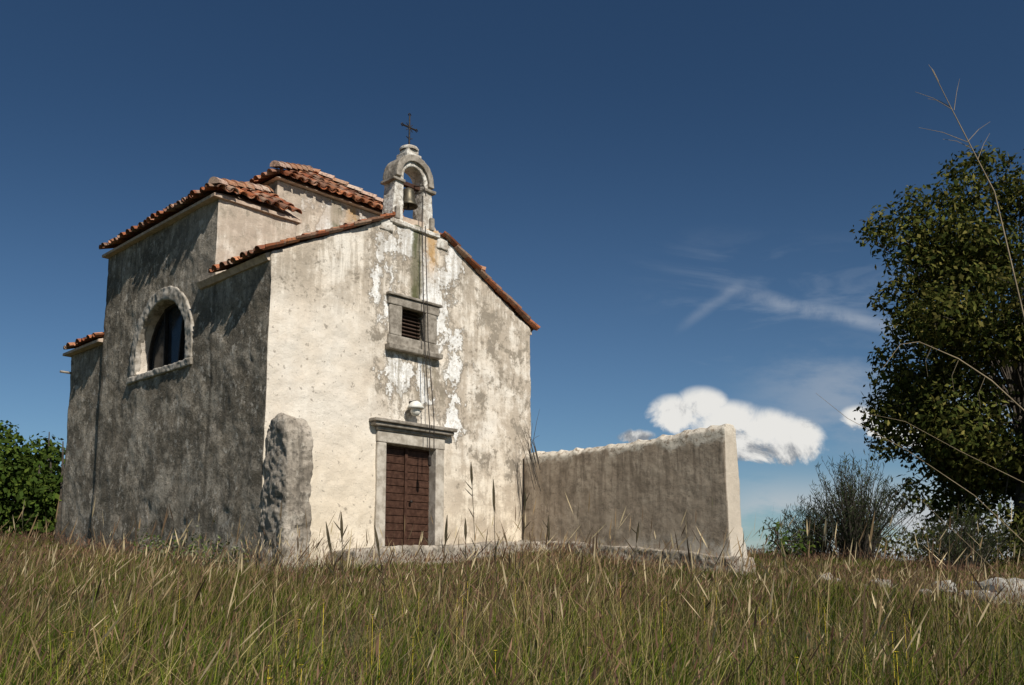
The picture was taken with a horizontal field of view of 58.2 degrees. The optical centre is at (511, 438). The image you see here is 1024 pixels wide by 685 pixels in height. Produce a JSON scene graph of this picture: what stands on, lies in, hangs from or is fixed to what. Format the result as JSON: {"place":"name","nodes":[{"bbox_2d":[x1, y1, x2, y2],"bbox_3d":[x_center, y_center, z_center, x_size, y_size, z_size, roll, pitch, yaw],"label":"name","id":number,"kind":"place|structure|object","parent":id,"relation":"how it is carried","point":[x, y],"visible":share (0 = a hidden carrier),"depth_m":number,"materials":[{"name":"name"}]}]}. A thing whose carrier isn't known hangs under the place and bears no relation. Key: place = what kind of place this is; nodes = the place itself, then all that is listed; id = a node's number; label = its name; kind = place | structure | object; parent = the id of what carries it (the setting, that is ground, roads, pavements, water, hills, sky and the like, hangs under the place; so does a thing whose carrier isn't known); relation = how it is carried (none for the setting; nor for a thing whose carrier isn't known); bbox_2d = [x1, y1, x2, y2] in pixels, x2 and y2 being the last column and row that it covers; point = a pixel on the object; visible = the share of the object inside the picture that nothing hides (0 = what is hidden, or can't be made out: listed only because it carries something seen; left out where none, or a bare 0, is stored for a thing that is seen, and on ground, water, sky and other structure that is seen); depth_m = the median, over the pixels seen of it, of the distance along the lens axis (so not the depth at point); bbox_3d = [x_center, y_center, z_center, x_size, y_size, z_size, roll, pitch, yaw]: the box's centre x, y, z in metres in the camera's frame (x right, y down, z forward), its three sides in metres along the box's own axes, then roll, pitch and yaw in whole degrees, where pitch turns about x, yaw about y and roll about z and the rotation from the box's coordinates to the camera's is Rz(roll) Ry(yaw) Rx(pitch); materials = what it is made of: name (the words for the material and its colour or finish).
{"place":"outdoors","nodes":[
{"label":"outdoors","id":0,"kind":"place"},
{"bbox_2d":[163,309,167,365],"bbox_3d":[-7.272,-2.094,19.343,0.044,1.480,0.075,-13,-15,42],"label":"lunette mullion","id":1,"kind":"object","parent":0,"point":[165,353],"visible":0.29,"depth_m":19.32},
{"bbox_2d":[178,316,184,360],"bbox_3d":[-6.738,-2.164,18.840,0.044,1.480,0.075,0,-6,44],"label":"lunette mullion","id":2,"kind":"object","parent":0,"point":[181,345],"visible":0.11,"depth_m":18.81},
{"bbox_2d":[376,219,392,232],"bbox_3d":[-2.629,-4.212,18.338,0.456,0.267,0.349,-8,-11,43],"label":"bell gable foot","id":3,"kind":"object","parent":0,"point":[386,224],"visible":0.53,"depth_m":18.20},
{"bbox_2d":[0,492,1023,684],"bbox_3d":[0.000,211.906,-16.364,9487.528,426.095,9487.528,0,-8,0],"label":"meadow ground","id":4,"kind":"structure","parent":0,"point":[570,670],"depth_m":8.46,"materials":[{"name":"green plant"}]},
{"bbox_2d":[0,420,65,540],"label":"background trees","id":5,"kind":"object","parent":4,"relation":"on","point":[35,481],"visible":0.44,"depth_m":34.15,"materials":[{"name":"green plant"}]},
{"bbox_2d":[123,520,250,570],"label":"nettles","id":6,"kind":"object","parent":4,"relation":"on","point":[190,548],"visible":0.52,"depth_m":16.38,"materials":[{"name":"green plant"}]},
{"bbox_2d":[259,412,312,573],"bbox_3d":[-3.800,1.197,15.501,0.881,3.308,0.645,-8,-11,43],"label":"wall stub","id":7,"kind":"object","parent":4,"relation":"on","point":[288,467],"depth_m":15.29,"materials":[{"name":"grey stone"}]},
{"bbox_2d":[60,180,530,570],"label":"walls","id":8,"kind":"structure","parent":4,"relation":"on","point":[299,330],"depth_m":18.15,"materials":[{"name":"paint"}]},
{"bbox_2d":[63,338,102,356],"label":"annex roof deck","id":9,"kind":"structure","parent":8,"relation":"on","point":[86,347],"depth_m":21.57,"materials":[{"name":"beige concrete"}]},
{"bbox_2d":[126,357,192,384],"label":"lunette sill","id":10,"kind":"structure","parent":8,"relation":"attached to","point":[165,369],"depth_m":18.67,"materials":[{"name":"grey stone"}]},
{"bbox_2d":[129,286,193,376],"bbox_3d":[-7.182,-2.276,18.966,2.760,1.732,0.172,-8,-11,43],"label":"lunette surround","id":11,"kind":"object","parent":8,"relation":"attached to","point":[177,296],"visible":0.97,"depth_m":19.13,"materials":[{"name":"grey stone"}]},
{"bbox_2d":[147,303,176,370],"bbox_3d":[-7.020,-2.136,19.121,2.240,1.438,0.055,-8,-11,43],"label":"lunette frame","id":12,"kind":"object","parent":8,"relation":"in","point":[161,319],"visible":0.45,"depth_m":19.73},
{"bbox_2d":[151,306,184,369],"bbox_3d":[-6.990,-2.126,19.150,2.260,1.466,0.020,-8,-11,43],"label":"lunette glass","id":13,"kind":"object","parent":12,"relation":"in","point":[174,322],"visible":0.44,"depth_m":19.30,"materials":[{"name":"glass"}]},
{"bbox_2d":[102,192,301,258],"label":"cornice","id":14,"kind":"structure","parent":8,"relation":"on","point":[263,207],"depth_m":18.79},
{"bbox_2d":[63,160,539,349],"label":"roof tiles","id":15,"kind":"object","parent":8,"relation":"attached to","point":[254,187],"visible":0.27,"depth_m":19.59,"materials":[{"name":"tile"}]},
{"bbox_2d":[262,176,381,214],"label":"crossing roof deck","id":16,"kind":"structure","parent":8,"relation":"on","point":[307,186],"depth_m":20.81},
{"bbox_2d":[196,217,531,334],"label":"nave roof deck","id":17,"kind":"structure","parent":8,"relation":"attached to","point":[235,270],"depth_m":17.09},
{"bbox_2d":[374,442,386,546],"bbox_3d":[-2.598,1.241,17.504,0.355,2.338,0.234,-8,-11,43],"label":"door jamb","id":18,"kind":"object","parent":8,"relation":"attached to","point":[380,484],"depth_m":17.40,"materials":[{"name":"grey stone"}]},
{"bbox_2d":[388,304,401,335],"bbox_3d":[-2.377,-2.318,18.187,0.283,0.614,0.314,-8,-11,43],"label":"window jamb","id":19,"kind":"object","parent":8,"relation":"attached to","point":[395,318],"depth_m":18.08,"materials":[{"name":"grey stone"}]},
{"bbox_2d":[382,162,432,228],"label":"bell gable","id":20,"kind":"structure","parent":8,"relation":"attached to","point":[393,190],"depth_m":19.04,"materials":[{"name":"grey stone"}]},
{"bbox_2d":[380,176,405,184],"bbox_3d":[-2.419,-5.216,18.721,0.444,0.069,0.314,-8,-11,43],"label":"impost","id":21,"kind":"object","parent":20,"relation":"attached to","point":[388,180],"visible":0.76,"depth_m":18.61,"materials":[{"name":"grey stone"}]},
{"bbox_2d":[394,205,399,218],"bbox_3d":[-2.303,-4.526,18.446,0.107,0.282,0.110,-8,-11,43],"label":"gable scroll","id":22,"kind":"object","parent":20,"relation":"on","point":[397,210],"visible":0.98,"depth_m":18.40,"materials":[{"name":"grey stone"}]},
{"bbox_2d":[383,154,433,189],"bbox_3d":[-2.137,-5.523,19.073,0.478,0.580,1.008,-8,-11,43],"label":"bell gable hood","id":23,"kind":"object","parent":20,"relation":"attached to","point":[394,168],"visible":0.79,"depth_m":18.81,"materials":[{"name":"grey stone"}]},
{"bbox_2d":[396,151,420,158],"bbox_3d":[-2.140,-5.813,19.114,0.370,0.127,0.407,-8,-11,43],"label":"finial base","id":24,"kind":"object","parent":20,"relation":"on","point":[402,154],"visible":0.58,"depth_m":18.95,"materials":[{"name":"grey stone"}]},
{"bbox_2d":[399,148,417,154],"bbox_3d":[-2.140,-5.920,19.130,0.285,0.097,0.302,-8,-11,43],"label":"finial neck","id":25,"kind":"object","parent":24,"relation":"on","point":[410,150],"visible":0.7,"depth_m":19.02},
{"bbox_2d":[399,144,418,151],"bbox_3d":[-2.139,-6.028,19.146,0.410,0.130,0.410,-8,-11,43],"label":"finial cap","id":26,"kind":"object","parent":25,"relation":"on","point":[403,147],"visible":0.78,"depth_m":19.00,"materials":[{"name":"grey stone"}]},
{"bbox_2d":[401,113,417,147],"bbox_3d":[-2.137,-6.432,19.205,0.040,0.766,0.469,-8,-11,43],"label":"iron cross","id":27,"kind":"object","parent":24,"relation":"on","point":[409,127],"visible":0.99,"depth_m":19.18,"materials":[{"name":"black metal"}]},
{"bbox_2d":[403,182,419,191],"bbox_3d":[-2.139,-5.226,19.030,0.100,0.090,0.560,-8,-11,43],"label":"bell yoke","id":28,"kind":"object","parent":20,"relation":"attached to","point":[410,185],"visible":0.62,"depth_m":19.02,"materials":[{"name":"brown wood"}]},
{"bbox_2d":[403,187,417,209],"bbox_3d":[-2.139,-4.969,18.993,0.410,0.390,0.410,-8,-11,43],"label":"bell","id":29,"kind":"object","parent":28,"relation":"hanging from","point":[408,195],"visible":0.88,"depth_m":18.90,"materials":[{"name":"metal"}]},
{"bbox_2d":[414,188,435,195],"bbox_3d":[-1.847,-5.129,19.315,0.444,0.069,0.316,-8,-11,43],"label":"impost","id":30,"kind":"object","parent":20,"relation":"attached to","point":[432,193],"visible":0.49,"depth_m":19.18,"materials":[{"name":"grey stone"}]},
{"bbox_2d":[422,196,433,466],"bbox_3d":[-1.682,-2.202,18.457,0.288,5.580,0.148,-4,-9,24],"label":"bell rope","id":31,"kind":"object","parent":20,"relation":"hanging from","point":[429,460],"visible":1,"depth_m":18.46,"materials":[{"name":"grey fabric"}]},
{"bbox_2d":[429,218,434,231],"bbox_3d":[-1.669,-4.433,19.109,0.107,0.284,0.108,-8,-11,43],"label":"gable scroll","id":32,"kind":"object","parent":20,"relation":"on","point":[431,224],"visible":1,"depth_m":19.07,"materials":[{"name":"grey stone"}]},
{"bbox_2d":[376,430,444,449],"bbox_3d":[-2.080,0.050,18.218,0.358,0.232,1.732,-8,-11,43],"label":"door lintel","id":33,"kind":"structure","parent":8,"relation":"attached to","point":[405,439],"depth_m":18.04,"materials":[{"name":"grey stone"}]},
{"bbox_2d":[385,448,427,545],"bbox_3d":[-2.142,1.302,18.094,0.030,2.280,1.280,-8,-11,43],"label":"door back","id":34,"kind":"structure","parent":33,"relation":"attached to","point":[407,501],"depth_m":18.13,"materials":[{"name":"brown wood"}]},
{"bbox_2d":[385,515,402,522],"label":"door board","id":35,"kind":"object","parent":34,"relation":"attached to","point":[393,519],"depth_m":17.82,"materials":[{"name":"brown wood"}]},
{"bbox_2d":[385,523,402,530],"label":"door board","id":36,"kind":"object","parent":34,"relation":"attached to","point":[392,526],"depth_m":17.81,"materials":[{"name":"brown wood"}]},
{"bbox_2d":[385,531,402,537],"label":"door board","id":37,"kind":"object","parent":34,"relation":"attached to","point":[397,534],"depth_m":17.79,"materials":[{"name":"brown wood"}]},
{"bbox_2d":[385,538,402,545],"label":"door board","id":38,"kind":"object","parent":34,"relation":"attached to","point":[395,542],"depth_m":17.77,"materials":[{"name":"brown wood"}]},
{"bbox_2d":[385,500,403,507],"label":"door board","id":39,"kind":"object","parent":34,"relation":"attached to","point":[394,504],"depth_m":17.87,"materials":[{"name":"brown wood"}]},
{"bbox_2d":[385,508,403,515],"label":"door board","id":40,"kind":"object","parent":34,"relation":"attached to","point":[393,511],"depth_m":17.84,"materials":[{"name":"brown wood"}]},
{"bbox_2d":[386,493,403,500],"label":"door board","id":41,"kind":"object","parent":34,"relation":"attached to","point":[394,496],"depth_m":17.90,"materials":[{"name":"brown wood"}]},
{"bbox_2d":[386,455,403,463],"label":"door board","id":42,"kind":"object","parent":34,"relation":"attached to","point":[394,459],"depth_m":17.99,"materials":[{"name":"brown wood"}]},
{"bbox_2d":[386,478,403,485],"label":"door board","id":43,"kind":"object","parent":34,"relation":"attached to","point":[395,482],"depth_m":17.94,"materials":[{"name":"brown wood"}]},
{"bbox_2d":[386,463,403,471],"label":"door board","id":44,"kind":"object","parent":34,"relation":"attached to","point":[394,467],"depth_m":17.97,"materials":[{"name":"brown wood"}]},
{"bbox_2d":[386,485,403,493],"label":"door board","id":45,"kind":"object","parent":34,"relation":"attached to","point":[393,489],"depth_m":17.91,"materials":[{"name":"brown wood"}]},
{"bbox_2d":[386,470,403,478],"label":"door board","id":46,"kind":"object","parent":34,"relation":"attached to","point":[394,474],"depth_m":17.95,"materials":[{"name":"brown wood"}]},
{"bbox_2d":[386,448,404,456],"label":"door board","id":47,"kind":"object","parent":34,"relation":"attached to","point":[394,452],"depth_m":18.01,"materials":[{"name":"brown wood"}]},
{"bbox_2d":[386,445,404,449],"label":"door board","id":48,"kind":"object","parent":34,"relation":"attached to","point":[394,447],"depth_m":18.03,"materials":[{"name":"brown wood"}]},
{"bbox_2d":[403,447,407,544],"bbox_3d":[-2.089,1.270,18.047,0.033,2.230,0.070,-8,-11,43],"label":"door center strip","id":49,"kind":"object","parent":34,"relation":"attached to","point":[405,490],"depth_m":18.05,"materials":[{"name":"brown wood"}]},
{"bbox_2d":[407,524,427,531],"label":"door board","id":50,"kind":"object","parent":34,"relation":"attached to","point":[423,528],"depth_m":18.23,"materials":[{"name":"brown wood"}]},
{"bbox_2d":[407,532,427,538],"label":"door board","id":51,"kind":"object","parent":34,"relation":"attached to","point":[415,535],"depth_m":18.21,"materials":[{"name":"brown wood"}]},
{"bbox_2d":[407,539,427,545],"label":"door board","id":52,"kind":"object","parent":34,"relation":"attached to","point":[410,542],"depth_m":18.17,"materials":[{"name":"brown wood"}]},
{"bbox_2d":[407,509,428,516],"bbox_3d":[-1.897,1.482,18.273,0.037,0.134,0.619,-8,-11,43],"label":"door board","id":53,"kind":"object","parent":34,"relation":"attached to","point":[419,513],"depth_m":18.28,"materials":[{"name":"brown wood"}]},
{"bbox_2d":[407,502,428,509],"bbox_3d":[-1.897,1.339,18.294,0.036,0.134,0.619,-8,-11,43],"label":"door board","id":54,"kind":"object","parent":34,"relation":"attached to","point":[420,506],"depth_m":18.31,"materials":[{"name":"brown wood"}]},
{"bbox_2d":[407,487,428,495],"bbox_3d":[-1.897,1.052,18.335,0.036,0.134,0.618,-8,-11,43],"label":"door board","id":55,"kind":"object","parent":34,"relation":"attached to","point":[417,491],"depth_m":18.33,"materials":[{"name":"brown wood"}]},
{"bbox_2d":[407,517,428,523],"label":"door board","id":56,"kind":"object","parent":34,"relation":"attached to","point":[416,520],"depth_m":18.25,"materials":[{"name":"brown wood"}]},
{"bbox_2d":[407,480,428,487],"bbox_3d":[-1.897,0.909,18.356,0.036,0.134,0.618,-8,-11,43],"label":"door board","id":57,"kind":"object","parent":34,"relation":"attached to","point":[418,484],"depth_m":18.36,"materials":[{"name":"brown wood"}]},
{"bbox_2d":[407,495,428,502],"bbox_3d":[-1.897,1.195,18.314,0.036,0.134,0.619,-8,-11,43],"label":"door board","id":58,"kind":"object","parent":34,"relation":"attached to","point":[418,498],"depth_m":18.32,"materials":[{"name":"brown wood"}]},
{"bbox_2d":[408,473,428,480],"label":"door board","id":59,"kind":"object","parent":34,"relation":"attached to","point":[417,476],"depth_m":18.38,"materials":[{"name":"brown wood"}]},
{"bbox_2d":[408,465,428,473],"bbox_3d":[-1.897,0.622,18.397,0.037,0.134,0.619,-8,-11,43],"label":"door board","id":60,"kind":"object","parent":34,"relation":"attached to","point":[418,469],"depth_m":18.40,"materials":[{"name":"brown wood"}]},
{"bbox_2d":[408,451,428,459],"bbox_3d":[-1.897,0.335,18.438,0.037,0.134,0.618,-8,-11,43],"label":"door board","id":61,"kind":"object","parent":34,"relation":"attached to","point":[417,455],"depth_m":18.43,"materials":[{"name":"brown wood"}]},
{"bbox_2d":[408,458,428,466],"bbox_3d":[-1.897,0.478,18.418,0.037,0.134,0.619,-8,-11,43],"label":"door board","id":62,"kind":"object","parent":34,"relation":"attached to","point":[417,462],"depth_m":18.41,"materials":[{"name":"brown wood"}]},
{"bbox_2d":[408,448,428,452],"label":"door board","id":63,"kind":"object","parent":34,"relation":"attached to","point":[415,449],"depth_m":18.44,"materials":[{"name":"brown wood"}]},
{"bbox_2d":[375,426,446,438],"bbox_3d":[-1.979,-0.112,18.141,0.143,0.074,1.782,-8,-11,43],"label":"door frieze","id":64,"kind":"object","parent":8,"relation":"attached to","point":[381,428],"depth_m":18.02,"materials":[{"name":"grey stone"}]},
{"bbox_2d":[370,421,453,435],"bbox_3d":[-1.944,-0.186,18.131,0.219,0.072,2.023,-8,-11,43],"label":"door cornice","id":65,"kind":"structure","parent":8,"relation":"attached to","point":[397,426],"depth_m":17.95,"materials":[{"name":"grey stone"}]},
{"bbox_2d":[387,334,438,352],"bbox_3d":[-2.048,-1.865,18.470,0.290,0.216,1.308,-8,-11,43],"label":"window sill","id":66,"kind":"structure","parent":8,"relation":"attached to","point":[405,341],"depth_m":18.33,"materials":[{"name":"grey stone"}]},
{"bbox_2d":[402,310,416,339],"bbox_3d":[-2.178,-2.263,18.635,0.020,0.650,0.650,-8,-11,43],"label":"louvre back","id":67,"kind":"object","parent":66,"relation":"attached to","point":[411,319],"visible":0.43,"depth_m":18.72,"materials":[{"name":"brown wood"}]},
{"bbox_2d":[402,322,419,327],"bbox_3d":[-2.099,-2.306,18.565,0.630,0.013,0.070,8,23,-46],"label":"louvre slat","id":68,"kind":"object","parent":66,"relation":"attached to","point":[410,324],"visible":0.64,"depth_m":18.61,"materials":[{"name":"brown wood"}]},
{"bbox_2d":[387,295,439,316],"bbox_3d":[-2.000,-2.664,18.540,0.178,0.192,1.333,-8,-11,43],"label":"window lintel","id":69,"kind":"structure","parent":8,"relation":"attached to","point":[411,305],"depth_m":18.45,"materials":[{"name":"grey stone"}]},
{"bbox_2d":[369,417,457,432],"bbox_3d":[-1.924,-0.256,18.124,0.276,0.071,2.103,-8,-11,43],"label":"door cornice cap","id":70,"kind":"object","parent":8,"relation":"attached to","point":[420,425],"visible":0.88,"depth_m":17.93,"materials":[{"name":"grey stone"}]},
{"bbox_2d":[387,217,439,238],"bbox_3d":[-2.128,-4.264,18.910,0.537,0.137,1.353,-8,-11,43],"label":"bell gable base","id":71,"kind":"object","parent":8,"relation":"on","point":[401,223],"visible":0.44,"depth_m":18.66,"materials":[{"name":"grey stone"}]},
{"bbox_2d":[385,342,442,359],"bbox_3d":[-1.972,-1.727,18.373,0.266,0.113,1.405,-8,-11,43],"label":"window sill ledge","id":72,"kind":"object","parent":8,"relation":"attached to","point":[408,350],"depth_m":18.21,"materials":[{"name":"grey stone"}]},
{"bbox_2d":[386,291,442,307],"bbox_3d":[-1.975,-2.782,18.537,0.195,0.054,1.407,-8,-11,43],"label":"window lintel cap","id":73,"kind":"object","parent":8,"relation":"attached to","point":[410,298],"visible":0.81,"depth_m":18.40,"materials":[{"name":"grey stone"}]},
{"bbox_2d":[407,401,423,409],"bbox_3d":[-1.891,-0.657,18.064,0.335,0.150,0.340,-8,-11,43],"label":"door lamp shade","id":74,"kind":"object","parent":8,"relation":"attached to","point":[412,404],"depth_m":17.96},
{"bbox_2d":[410,407,420,416],"bbox_3d":[-1.891,-0.524,18.045,0.205,0.200,0.210,-8,-11,43],"label":"door lamp globe","id":75,"kind":"object","parent":8,"relation":"attached to","point":[415,411],"depth_m":17.97,"materials":[{"name":"white glass"}]},
{"bbox_2d":[418,313,436,343],"bbox_3d":[-1.736,-2.222,18.854,0.282,0.612,0.314,-8,-11,43],"label":"window jamb","id":76,"kind":"object","parent":8,"relation":"attached to","point":[432,327],"depth_m":18.75,"materials":[{"name":"grey stone"}]},
{"bbox_2d":[427,449,443,544],"bbox_3d":[-1.571,1.395,18.570,0.354,2.338,0.240,-8,-11,43],"label":"door jamb","id":77,"kind":"object","parent":8,"relation":"attached to","point":[436,499],"depth_m":18.47,"materials":[{"name":"grey stone"}]},
{"bbox_2d":[436,238,447,250],"bbox_3d":[-1.594,-4.042,19.413,0.453,0.250,0.304,-8,-11,43],"label":"bell gable foot","id":78,"kind":"object","parent":8,"relation":"attached to","point":[442,244],"visible":0.43,"depth_m":19.25},
{"bbox_2d":[327,541,547,568],"bbox_3d":[-1.229,2.526,17.893,0.926,1.170,5.167,-8,-11,43],"label":"stone step","id":79,"kind":"object","parent":4,"relation":"on","point":[433,548],"visible":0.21,"depth_m":17.01,"materials":[{"name":"grey stone"}]},
{"bbox_2d":[326,464,638,684],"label":"tall weeds","id":80,"kind":"object","parent":4,"relation":"on","point":[446,524],"visible":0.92,"depth_m":6.18,"materials":[{"name":"plant"}]},
{"bbox_2d":[523,424,747,557],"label":"yard wall","id":81,"kind":"structure","parent":4,"relation":"on","point":[667,481],"depth_m":18.00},
{"bbox_2d":[517,409,540,490],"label":"dead twigs","id":82,"kind":"object","parent":81,"relation":"on","point":[532,461],"visible":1,"depth_m":19.89,"materials":[{"name":"plant"}]},
{"bbox_2d":[518,540,755,574],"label":"yard wall plinth","id":83,"kind":"structure","parent":4,"relation":"on","point":[672,552],"depth_m":17.28,"materials":[{"name":"grey stone"}]},
{"bbox_2d":[759,518,803,560],"bbox_3d":[5.781,2.214,19.768,0.942,1.043,0.968,-3,-9,17],"label":"sapling","id":84,"kind":"object","parent":4,"relation":"on","point":[777,533],"visible":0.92,"depth_m":19.87,"materials":[{"name":"green plant"}]},
{"bbox_2d":[766,526,820,561],"bbox_3d":[6.511,2.652,21.411,1.327,1.274,1.400,0,-8,0],"label":"bush","id":85,"kind":"object","parent":4,"relation":"on","point":[797,542],"visible":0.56,"depth_m":21.25,"materials":[{"name":"green plant"}]},
{"bbox_2d":[766,495,855,560],"bbox_3d":[7.198,2.215,22.407,2.112,1.791,2.097,0,-8,0],"label":"broom shrub","id":86,"kind":"object","parent":4,"relation":"on","point":[819,542],"visible":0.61,"depth_m":22.19,"materials":[{"name":"green plant"}]},
{"bbox_2d":[817,573,838,581],"bbox_3d":[5.579,2.577,16.291,0.508,0.416,0.310,5,-10,-31],"label":"limestone rock","id":87,"kind":"object","parent":4,"relation":"on","point":[827,576],"visible":0.2,"depth_m":16.16,"materials":[{"name":"grey stone"}]},
{"bbox_2d":[782,449,933,564],"bbox_3d":[8.272,1.689,22.190,2.959,2.880,3.224,5,-9,-30],"label":"broom shrub","id":88,"kind":"object","parent":4,"relation":"on","point":[855,512],"visible":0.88,"depth_m":21.62,"materials":[{"name":"green plant"}]},
{"bbox_2d":[863,578,892,589],"bbox_3d":[6.043,2.524,15.293,0.551,0.424,0.358,-3,-9,23],"label":"limestone rock","id":89,"kind":"object","parent":4,"relation":"on","point":[880,583],"visible":0.11,"depth_m":15.15,"materials":[{"name":"grey stone"}]},
{"bbox_2d":[816,64,1023,607],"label":"dry grass stems","id":90,"kind":"object","parent":4,"relation":"on","point":[1015,402],"visible":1,"depth_m":3.79,"materials":[{"name":"plant"}]},
{"bbox_2d":[849,140,1023,566],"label":"broadleaf tree","id":91,"kind":"object","parent":4,"relation":"on","point":[977,263],"visible":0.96,"depth_m":23.80,"materials":[{"name":"green plant"}]},
{"bbox_2d":[917,580,957,597],"bbox_3d":[6.144,2.290,13.311,0.564,0.490,0.431,-3,-9,22],"label":"limestone rock","id":92,"kind":"object","parent":4,"relation":"on","point":[952,584],"visible":0.21,"depth_m":13.14,"materials":[{"name":"grey stone"}]},
{"bbox_2d":[866,520,1023,569],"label":"undergrowth","id":93,"kind":"object","parent":4,"relation":"on","point":[893,542],"visible":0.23,"depth_m":22.70,"materials":[{"name":"green plant"}]},
{"bbox_2d":[887,500,1023,571],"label":"broom shrub","id":94,"kind":"object","parent":4,"relation":"on","point":[948,537],"visible":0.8,"depth_m":21.65,"materials":[{"name":"green plant"}]},
{"bbox_2d":[958,577,1023,608],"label":"limestone rock","id":95,"kind":"object","parent":4,"relation":"on","point":[991,587],"visible":0.23,"depth_m":12.62,"materials":[{"name":"grey stone"}]},
{"bbox_2d":[0,0,1023,562],"label":"sky","id":96,"kind":"structure","parent":0,"point":[673,192],"materials":[{"name":"blue"}]}
]}

